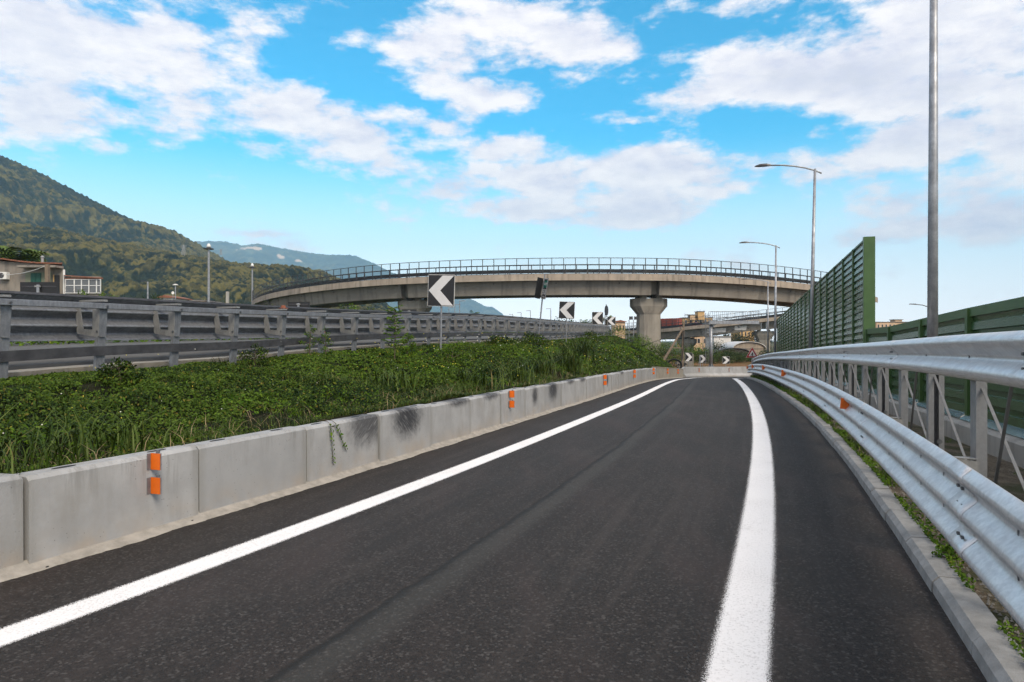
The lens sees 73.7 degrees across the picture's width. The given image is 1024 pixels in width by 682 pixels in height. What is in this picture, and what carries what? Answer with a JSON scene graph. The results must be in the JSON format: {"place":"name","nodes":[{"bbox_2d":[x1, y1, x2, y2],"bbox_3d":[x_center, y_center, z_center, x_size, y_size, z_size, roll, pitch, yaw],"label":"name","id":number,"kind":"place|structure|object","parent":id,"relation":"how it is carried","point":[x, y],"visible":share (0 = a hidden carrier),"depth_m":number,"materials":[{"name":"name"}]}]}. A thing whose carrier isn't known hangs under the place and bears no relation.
{"place":"outdoors","nodes":[
{"label":"outdoors","id":0,"kind":"place"},
{"bbox_2d":[0,155,325,272],"bbox_3d":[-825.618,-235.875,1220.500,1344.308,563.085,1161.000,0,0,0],"label":"wooded hill","id":1,"kind":"structure","parent":0,"point":[32,197],"depth_m":1351.70,"materials":[{"name":"green plant"}]},
{"bbox_2d":[159,295,192,300],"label":"roadside house","id":2,"kind":"structure","parent":0,"point":[167,297],"depth_m":130.43,"materials":[{"name":"paint"}]},
{"bbox_2d":[0,221,396,310],"bbox_3d":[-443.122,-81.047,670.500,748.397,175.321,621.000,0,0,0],"label":"wooded spur","id":3,"kind":"structure","parent":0,"point":[123,269],"depth_m":682.42,"materials":[{"name":"green plant"}]},
{"bbox_2d":[8,335,620,369],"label":"highway","id":4,"kind":"structure","parent":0,"point":[17,365],"depth_m":16.23,"materials":[{"name":"grey asphalt"}]},
{"bbox_2d":[20,282,58,342],"bbox_3d":[-13.839,-0.749,19.960,1.122,1.957,0.110,0,0,0],"label":"road sign","id":5,"kind":"object","parent":4,"relation":"on","point":[46,287],"visible":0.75,"depth_m":19.98,"materials":[{"name":"metal"}]},
{"bbox_2d":[10,332,533,345],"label":"roadside weeds","id":6,"kind":"object","parent":4,"relation":"on","point":[53,342],"visible":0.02,"depth_m":19.71,"materials":[{"name":"green plant"}]},
{"bbox_2d":[288,302,309,306],"bbox_3d":[-8.741,-0.757,27.960,0.875,1.700,0.110,0,0,0],"label":"road sign","id":7,"kind":"object","parent":4,"relation":"on","point":[299,304],"visible":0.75,"depth_m":27.98,"materials":[{"name":"metal"}]},
{"bbox_2d":[8,335,604,376],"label":"kerb","id":8,"kind":"structure","parent":4,"relation":"on","point":[71,368],"depth_m":12.47,"materials":[{"name":"concrete"}]},
{"bbox_2d":[197,241,449,311],"bbox_3d":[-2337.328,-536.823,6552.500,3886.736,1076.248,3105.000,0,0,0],"label":"mountain","id":9,"kind":"structure","parent":0,"point":[257,253],"depth_m":7039.97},
{"bbox_2d":[0,337,658,473],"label":"embankment","id":10,"kind":"structure","parent":0,"point":[90,386],"depth_m":8.60,"materials":[{"name":"plant"}]},
{"bbox_2d":[93,356,149,386],"bbox_3d":[-5.118,0.490,8.854,0.649,0.593,0.652,0,0,0],"label":"bank bush","id":11,"kind":"object","parent":10,"relation":"on","point":[128,370],"visible":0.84,"depth_m":8.84,"materials":[{"name":"green plant"}]},
{"bbox_2d":[237,342,272,367],"bbox_3d":[-5.033,0.391,13.435,0.709,0.726,0.736,0,0,0],"label":"bank bush","id":12,"kind":"object","parent":10,"relation":"on","point":[259,359],"visible":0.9,"depth_m":13.37,"materials":[{"name":"green plant"}]},
{"bbox_2d":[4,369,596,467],"bbox_3d":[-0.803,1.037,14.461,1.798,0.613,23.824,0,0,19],"label":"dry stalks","id":13,"kind":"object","parent":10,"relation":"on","point":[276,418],"visible":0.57,"depth_m":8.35,"materials":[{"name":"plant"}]},
{"bbox_2d":[0,290,610,378],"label":"guardrail","id":14,"kind":"object","parent":10,"relation":"on","point":[39,316],"visible":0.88,"depth_m":13.09,"materials":[{"name":"metal"}]},
{"bbox_2d":[298,325,320,353],"bbox_3d":[-4.653,0.078,15.593,0.444,0.941,0.526,0,0,-33],"label":"bank bush","id":15,"kind":"object","parent":10,"relation":"on","point":[308,344],"visible":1,"depth_m":15.59,"materials":[{"name":"green plant"}]},
{"bbox_2d":[317,327,333,353],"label":"bank bush","id":16,"kind":"object","parent":10,"relation":"on","point":[325,343],"visible":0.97,"depth_m":15.99,"materials":[{"name":"green plant"}]},
{"bbox_2d":[0,334,672,475],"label":"grass","id":17,"kind":"structure","parent":10,"relation":"on","point":[563,361],"depth_m":9.86,"materials":[{"name":"green plant"}]},
{"bbox_2d":[0,335,674,472],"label":"weeds","id":18,"kind":"object","parent":10,"relation":"on","point":[265,380],"visible":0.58,"depth_m":9.86,"materials":[{"name":"green plant"}]},
{"bbox_2d":[381,305,407,358],"bbox_3d":[-2.928,-0.172,16.984,0.691,1.508,0.645,0,0,0],"label":"sapling","id":19,"kind":"object","parent":10,"relation":"on","point":[398,331],"visible":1,"depth_m":16.98,"materials":[{"name":"green plant"}]},
{"bbox_2d":[395,332,416,354],"bbox_3d":[-2.776,0.177,18.187,0.609,0.819,0.634,0,0,31],"label":"bank bush","id":20,"kind":"object","parent":10,"relation":"on","point":[408,348],"visible":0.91,"depth_m":18.15,"materials":[{"name":"green plant"}]},
{"bbox_2d":[427,274,454,349],"bbox_3d":[-2.068,-0.727,20.023,0.859,2.464,0.114,0,0,12],"label":"chevron sign","id":21,"kind":"object","parent":10,"relation":"on","point":[441,290],"visible":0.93,"depth_m":19.99,"materials":[{"name":"metal"}]},
{"bbox_2d":[428,336,479,364],"bbox_3d":[-1.528,0.357,18.483,1.430,0.988,1.367,0,0,-26],"label":"bank bush","id":22,"kind":"object","parent":10,"relation":"on","point":[460,351],"visible":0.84,"depth_m":18.39,"materials":[{"name":"green plant"}]},
{"bbox_2d":[482,335,513,344],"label":"bank bush","id":23,"kind":"object","parent":10,"relation":"on","point":[500,341],"visible":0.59,"depth_m":25.76,"materials":[{"name":"green plant"}]},
{"bbox_2d":[510,331,548,344],"bbox_3d":[0.777,-0.031,29.960,1.834,0.839,1.983,0,0,0],"label":"bank bush","id":24,"kind":"object","parent":10,"relation":"on","point":[533,338],"visible":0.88,"depth_m":29.69,"materials":[{"name":"green plant"}]},
{"bbox_2d":[534,274,548,340],"bbox_3d":[1.371,-1.390,31.866,0.683,3.509,0.335,0,0,0],"label":"distance marker","id":25,"kind":"object","parent":10,"relation":"on","point":[540,282],"visible":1,"depth_m":31.90,"materials":[{"name":"metal"}]},
{"bbox_2d":[559,301,574,341],"bbox_3d":[2.896,-0.922,36.022,0.872,2.356,0.118,0,0,9],"label":"chevron sign","id":26,"kind":"object","parent":10,"relation":"on","point":[566,310],"visible":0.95,"depth_m":35.99,"materials":[{"name":"metal"}]},
{"bbox_2d":[573,329,603,340],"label":"bank bush","id":27,"kind":"object","parent":10,"relation":"on","point":[594,336],"visible":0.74,"depth_m":45.67,"materials":[{"name":"green plant"}]},
{"bbox_2d":[592,312,602,338],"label":"chevron sign","id":28,"kind":"object","parent":10,"relation":"on","point":[597,318],"visible":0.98,"depth_m":50.99,"materials":[{"name":"metal"}]},
{"bbox_2d":[607,317,615,335],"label":"chevron sign","id":29,"kind":"object","parent":10,"relation":"on","point":[611,321],"visible":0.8,"depth_m":71.99,"materials":[{"name":"metal"}]},
{"bbox_2d":[604,324,632,339],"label":"bank bush","id":30,"kind":"object","parent":10,"relation":"on","point":[618,330],"visible":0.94,"depth_m":59.85,"materials":[{"name":"beige plant"}]},
{"bbox_2d":[647,342,680,366],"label":"bush","id":31,"kind":"object","parent":10,"relation":"on","point":[665,352],"visible":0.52,"depth_m":77.87,"materials":[{"name":"green plant"}]},
{"bbox_2d":[663,324,684,367],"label":"utility pole","id":32,"kind":"object","parent":10,"relation":"on","point":[681,348],"visible":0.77,"depth_m":65.78,"materials":[{"name":"grey wood"}]},
{"bbox_2d":[675,354,693,367],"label":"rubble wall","id":33,"kind":"structure","parent":10,"relation":"on","point":[691,363],"depth_m":67.68,"materials":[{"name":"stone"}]},
{"bbox_2d":[447,299,502,314],"bbox_3d":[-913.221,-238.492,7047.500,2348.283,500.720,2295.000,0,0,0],"label":"distant mountain","id":34,"kind":"structure","parent":0,"point":[467,305],"depth_m":7230.66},
{"bbox_2d":[0,377,986,681],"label":"road","id":35,"kind":"structure","parent":0,"point":[598,549],"depth_m":4.84,"materials":[{"name":"grey asphalt"}]},
{"bbox_2d":[0,473,22,568],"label":"barrier block","id":36,"kind":"structure","parent":35,"relation":"on","point":[11,519],"depth_m":4.90,"materials":[{"name":"concrete"}]},
{"bbox_2d":[17,445,197,563],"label":"barrier block","id":37,"kind":"structure","parent":35,"relation":"on","point":[72,507],"depth_m":5.54,"materials":[{"name":"concrete"}]},
{"bbox_2d":[147,451,161,469],"bbox_3d":[-3.108,1.040,5.947,0.125,0.165,0.047,0,0,4],"label":"reflector","id":38,"kind":"object","parent":37,"relation":"attached to","point":[154,461],"visible":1,"depth_m":5.94,"materials":[{"name":"plastic"}]},
{"bbox_2d":[147,475,161,494],"bbox_3d":[-3.108,1.250,5.947,0.125,0.165,0.047,0,0,4],"label":"reflector","id":39,"kind":"object","parent":37,"relation":"attached to","point":[154,485],"visible":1,"depth_m":5.94,"materials":[{"name":"plastic"}]},
{"bbox_2d":[184,426,305,512],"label":"barrier block","id":40,"kind":"structure","parent":35,"relation":"on","point":[236,469],"depth_m":7.09,"materials":[{"name":"concrete"}]},
{"bbox_2d":[296,414,377,481],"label":"barrier block","id":41,"kind":"structure","parent":35,"relation":"on","point":[359,436],"depth_m":8.60,"materials":[{"name":"concrete"}]},
{"bbox_2d":[317,419,347,464],"bbox_3d":[-2.243,1.253,8.528,0.224,0.554,0.393,0,0,21],"label":"hanging vine","id":42,"kind":"object","parent":41,"relation":"hanging from","point":[340,434],"visible":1,"depth_m":8.43,"materials":[{"name":"green plant"}]},
{"bbox_2d":[0,377,683,581],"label":"gutter","id":43,"kind":"object","parent":35,"relation":"on","point":[25,567],"visible":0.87,"depth_m":6.67,"materials":[{"name":"grey concrete"}]},
{"bbox_2d":[0,377,702,647],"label":"road line","id":44,"kind":"object","parent":35,"relation":"on","point":[37,624],"visible":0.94,"depth_m":5.39,"materials":[{"name":"paint"}]},
{"bbox_2d":[367,404,430,461],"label":"barrier block","id":45,"kind":"structure","parent":35,"relation":"on","point":[404,430],"depth_m":10.04,"materials":[{"name":"concrete"}]},
{"bbox_2d":[429,398,469,444],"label":"barrier block","id":46,"kind":"structure","parent":35,"relation":"on","point":[450,418],"depth_m":11.57,"materials":[{"name":"concrete"}]},
{"bbox_2d":[463,392,499,431],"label":"barrier block","id":47,"kind":"structure","parent":35,"relation":"on","point":[484,410],"depth_m":13.03,"materials":[{"name":"concrete"}]},
{"bbox_2d":[496,388,524,423],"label":"barrier block","id":48,"kind":"structure","parent":35,"relation":"on","point":[507,414],"depth_m":14.51,"materials":[{"name":"concrete"}]},
{"bbox_2d":[523,385,544,416],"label":"barrier block","id":49,"kind":"structure","parent":35,"relation":"on","point":[534,399],"depth_m":16.03,"materials":[{"name":"concrete"}]},
{"bbox_2d":[541,382,560,410],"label":"barrier block","id":50,"kind":"structure","parent":35,"relation":"on","point":[552,395],"depth_m":17.54,"materials":[{"name":"concrete"}]},
{"bbox_2d":[558,379,574,406],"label":"barrier block","id":51,"kind":"structure","parent":35,"relation":"on","point":[567,392],"depth_m":18.98,"materials":[{"name":"concrete"}]},
{"bbox_2d":[574,378,585,402],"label":"barrier block","id":52,"kind":"structure","parent":35,"relation":"on","point":[580,389],"depth_m":20.44,"materials":[{"name":"concrete"}]},
{"bbox_2d":[583,376,595,398],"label":"barrier block","id":53,"kind":"structure","parent":35,"relation":"on","point":[590,386],"depth_m":21.83,"materials":[{"name":"concrete"}]},
{"bbox_2d":[594,374,603,395],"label":"barrier block","id":54,"kind":"structure","parent":35,"relation":"on","point":[599,385],"depth_m":23.35,"materials":[{"name":"concrete"}]},
{"bbox_2d":[603,373,610,392],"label":"barrier block","id":55,"kind":"structure","parent":35,"relation":"on","point":[607,387],"depth_m":25.05,"materials":[{"name":"concrete"}]},
{"bbox_2d":[610,372,617,390],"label":"barrier block","id":56,"kind":"structure","parent":35,"relation":"on","point":[614,380],"depth_m":26.30,"materials":[{"name":"concrete"}]},
{"bbox_2d":[617,371,623,388],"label":"barrier block","id":57,"kind":"structure","parent":35,"relation":"on","point":[620,379],"depth_m":27.93,"materials":[{"name":"concrete"}]},
{"bbox_2d":[623,370,628,386],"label":"barrier block","id":58,"kind":"structure","parent":35,"relation":"on","point":[626,377],"depth_m":29.41,"materials":[{"name":"concrete"}]},
{"bbox_2d":[651,367,682,378],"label":"cast wall","id":59,"kind":"structure","parent":35,"relation":"on","point":[661,372],"depth_m":49.00,"materials":[{"name":"concrete"}]},
{"bbox_2d":[700,378,777,681],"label":"road line","id":60,"kind":"object","parent":35,"relation":"on","point":[741,652],"visible":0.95,"depth_m":4.69,"materials":[{"name":"paint"}]},
{"bbox_2d":[747,377,1023,681],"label":"kerb","id":61,"kind":"structure","parent":35,"relation":"on","point":[986,642],"depth_m":4.53,"materials":[{"name":"concrete"}]},
{"bbox_2d":[931,543,958,560],"bbox_3d":[3.122,1.617,4.903,0.185,0.324,0.190,0,0,24],"label":"kerb weed","id":62,"kind":"object","parent":61,"relation":"on","point":[948,548],"visible":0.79,"depth_m":4.89,"materials":[{"name":"green plant"}]},
{"bbox_2d":[0,0,1023,340],"label":"sky","id":63,"kind":"structure","parent":0,"point":[386,132],"materials":[{"name":"blue"}]},
{"bbox_2d":[628,339,776,354],"bbox_3d":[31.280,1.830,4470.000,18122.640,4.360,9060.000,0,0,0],"label":"ground","id":64,"kind":"structure","parent":0,"point":[679,351],"depth_m":288.03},
{"bbox_2d":[0,245,51,263],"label":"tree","id":65,"kind":"object","parent":64,"relation":"on","point":[7,252],"visible":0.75,"depth_m":61.51,"materials":[{"name":"green plant"}]},
{"bbox_2d":[2,264,49,281],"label":"utility pole","id":66,"kind":"object","parent":64,"relation":"on","point":[47,272],"visible":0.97,"depth_m":43.95,"materials":[{"name":"grey concrete"}]},
{"bbox_2d":[0,256,102,295],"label":"old house","id":67,"kind":"structure","parent":64,"relation":"on","point":[91,285],"depth_m":49.95,"materials":[{"name":"paint"}]},
{"bbox_2d":[65,279,73,292],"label":"window","id":68,"kind":"structure","parent":67,"relation":"in","point":[69,283],"depth_m":49.38,"materials":[{"name":"white glass"}]},
{"bbox_2d":[74,279,80,292],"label":"window","id":69,"kind":"structure","parent":67,"relation":"in","point":[77,282],"depth_m":49.38,"materials":[{"name":"white glass"}]},
{"bbox_2d":[81,279,88,292],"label":"window","id":70,"kind":"structure","parent":67,"relation":"in","point":[84,282],"depth_m":49.38,"materials":[{"name":"white glass"}]},
{"bbox_2d":[89,279,95,292],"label":"window","id":71,"kind":"structure","parent":67,"relation":"in","point":[92,282],"depth_m":49.38,"materials":[{"name":"white glass"}]},
{"bbox_2d":[203,243,213,301],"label":"lamp mast","id":72,"kind":"object","parent":64,"relation":"on","point":[208,247],"visible":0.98,"depth_m":119.85,"materials":[{"name":"grey metal"}]},
{"bbox_2d":[252,274,877,354],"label":"viaduct","id":73,"kind":"object","parent":64,"relation":"on","point":[648,293],"visible":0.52,"depth_m":104.87,"materials":[{"name":"concrete"}]},
{"bbox_2d":[255,264,819,298],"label":"guardrail","id":74,"kind":"object","parent":73,"relation":"on","point":[593,271],"visible":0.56,"depth_m":104.32,"materials":[{"name":"metal"}]},
{"bbox_2d":[252,258,827,300],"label":"fence","id":75,"kind":"object","parent":73,"relation":"on","point":[253,295],"visible":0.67,"depth_m":106.69,"materials":[{"name":"metal"}]},
{"bbox_2d":[612,320,626,338],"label":"house","id":76,"kind":"structure","parent":64,"relation":"on","point":[621,322],"depth_m":200.00,"materials":[{"name":"beige paint"}]},
{"bbox_2d":[592,317,778,352],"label":"viaduct","id":77,"kind":"object","parent":64,"relation":"on","point":[718,329],"visible":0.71,"depth_m":192.91,"materials":[{"name":"concrete"}]},
{"bbox_2d":[661,318,681,328],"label":"lorry","id":78,"kind":"object","parent":77,"relation":"on","point":[670,320],"visible":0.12,"depth_m":202.58,"materials":[{"name":"red paint"}]},
{"bbox_2d":[603,307,785,330],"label":"fence","id":79,"kind":"object","parent":77,"relation":"on","point":[713,315],"visible":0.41,"depth_m":191.20,"materials":[{"name":"metal"}]},
{"bbox_2d":[610,311,784,330],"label":"guardrail","id":80,"kind":"object","parent":77,"relation":"on","point":[703,322],"visible":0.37,"depth_m":193.42,"materials":[{"name":"metal"}]},
{"bbox_2d":[678,311,711,347],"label":"apartment house","id":81,"kind":"structure","parent":64,"relation":"on","point":[697,315],"depth_m":299.03,"materials":[{"name":"paint"}]},
{"bbox_2d":[691,337,704,351],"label":"peach house","id":82,"kind":"structure","parent":64,"relation":"on","point":[701,340],"depth_m":222.00,"materials":[{"name":"paint"}]},
{"bbox_2d":[681,366,752,377],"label":"end wall","id":83,"kind":"structure","parent":64,"relation":"on","point":[715,372],"depth_m":70.47,"materials":[{"name":"concrete"}]},
{"bbox_2d":[704,336,731,348],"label":"white house","id":84,"kind":"structure","parent":64,"relation":"on","point":[725,339],"depth_m":180.00,"materials":[{"name":"paint"}]},
{"bbox_2d":[731,331,754,341],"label":"orange house","id":85,"kind":"structure","parent":64,"relation":"on","point":[745,333],"depth_m":235.00,"materials":[{"name":"paint"}]},
{"bbox_2d":[875,319,904,327],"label":"apartment block","id":86,"kind":"structure","parent":64,"relation":"on","point":[892,322],"depth_m":300.00,"materials":[{"name":"beige paint"}]},
{"bbox_2d":[663,354,757,367],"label":"field","id":87,"kind":"structure","parent":0,"point":[739,364],"depth_m":87.48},
{"bbox_2d":[632,332,653,348],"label":"bush","id":88,"kind":"object","parent":87,"relation":"on","point":[641,339],"visible":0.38,"depth_m":87.83,"materials":[{"name":"green plant"}]},
{"bbox_2d":[656,337,696,363],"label":"bush","id":89,"kind":"object","parent":87,"relation":"on","point":[673,350],"visible":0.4,"depth_m":89.97,"materials":[{"name":"green plant"}]},
{"bbox_2d":[685,342,722,362],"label":"bush","id":90,"kind":"object","parent":87,"relation":"on","point":[694,351],"visible":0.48,"depth_m":93.93,"materials":[{"name":"green plant"}]},
{"bbox_2d":[694,349,721,363],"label":"bush","id":91,"kind":"object","parent":87,"relation":"on","point":[714,359],"visible":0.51,"depth_m":91.73,"materials":[{"name":"green plant"}]},
{"bbox_2d":[707,339,734,360],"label":"bush","id":92,"kind":"object","parent":87,"relation":"on","point":[716,345],"visible":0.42,"depth_m":103.91,"materials":[{"name":"green plant"}]},
{"bbox_2d":[716,349,745,362],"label":"bush","id":93,"kind":"object","parent":87,"relation":"on","point":[730,354],"visible":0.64,"depth_m":95.80,"materials":[{"name":"green plant"}]},
{"bbox_2d":[713,347,748,353],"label":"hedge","id":94,"kind":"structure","parent":87,"relation":"on","point":[740,350],"depth_m":128.00,"materials":[{"name":"plant"}]},
{"bbox_2d":[703,311,759,366],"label":"sign gantry","id":95,"kind":"object","parent":87,"relation":"on","point":[712,324],"visible":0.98,"depth_m":75.33,"materials":[{"name":"silver metal"}]},
{"bbox_2d":[724,349,748,362],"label":"bush","id":96,"kind":"object","parent":87,"relation":"on","point":[741,360],"visible":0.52,"depth_m":97.44,"materials":[{"name":"green plant"}]},
{"bbox_2d":[720,341,765,354],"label":"barn","id":97,"kind":"structure","parent":87,"relation":"on","point":[749,345],"depth_m":150.00,"materials":[{"name":"metal"}]},
{"bbox_2d":[788,387,1023,648],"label":"verge","id":98,"kind":"structure","parent":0,"point":[1011,486],"depth_m":8.07,"materials":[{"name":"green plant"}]},
{"bbox_2d":[741,278,770,353],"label":"street lamp","id":99,"kind":"object","parent":98,"relation":"on","point":[768,282],"visible":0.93,"depth_m":58.97,"materials":[{"name":"metal"}]},
{"bbox_2d":[740,241,779,351],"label":"street lamp","id":100,"kind":"object","parent":98,"relation":"on","point":[775,319],"visible":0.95,"depth_m":42.46,"materials":[{"name":"metal"}]},
{"bbox_2d":[755,163,821,373],"bbox_3d":[10.693,-2.507,26.420,2.474,8.797,0.280,0,0,12],"label":"street lamp","id":101,"kind":"object","parent":98,"relation":"on","point":[811,318],"visible":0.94,"depth_m":26.25,"materials":[{"name":"metal"}]},
{"bbox_2d":[749,374,895,484],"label":"verge grass","id":102,"kind":"structure","parent":98,"relation":"on","point":[815,407],"depth_m":16.04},
{"bbox_2d":[747,330,1023,630],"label":"guardrail","id":103,"kind":"object","parent":98,"relation":"on","point":[972,512],"visible":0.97,"depth_m":5.09,"materials":[{"name":"metal"}]},
{"bbox_2d":[840,398,848,408],"bbox_3d":[4.769,0.893,9.748,0.160,0.165,0.036,0,0,20],"label":"beam marker","id":104,"kind":"object","parent":103,"relation":"attached to","point":[844,404],"visible":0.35,"depth_m":9.74,"materials":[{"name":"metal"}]},
{"bbox_2d":[751,376,1023,659],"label":"verge weeds","id":105,"kind":"object","parent":98,"relation":"on","point":[962,576],"visible":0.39,"depth_m":6.00,"materials":[{"name":"green plant"}]},
{"bbox_2d":[812,375,1023,468],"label":"plinth wall","id":106,"kind":"structure","parent":98,"relation":"on","point":[1014,436],"depth_m":12.22,"materials":[{"name":"concrete"}]},
{"bbox_2d":[777,236,874,385],"bbox_3d":[17.731,-0.235,41.616,0.340,6.311,40.799,0,0,17],"label":"tall noise barrier","id":107,"kind":"object","parent":106,"relation":"on","point":[844,300],"visible":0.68,"depth_m":27.61,"materials":[{"name":"green metal"}]},
{"bbox_2d":[865,296,1023,428],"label":"noise barrier","id":108,"kind":"object","parent":106,"relation":"on","point":[1004,316],"visible":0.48,"depth_m":12.75,"materials":[{"name":"green metal"}]},
{"bbox_2d":[927,0,937,336],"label":"street lamp","id":109,"kind":"object","parent":98,"relation":"on","point":[932,296],"visible":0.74,"depth_m":9.75,"materials":[{"name":"metal"}]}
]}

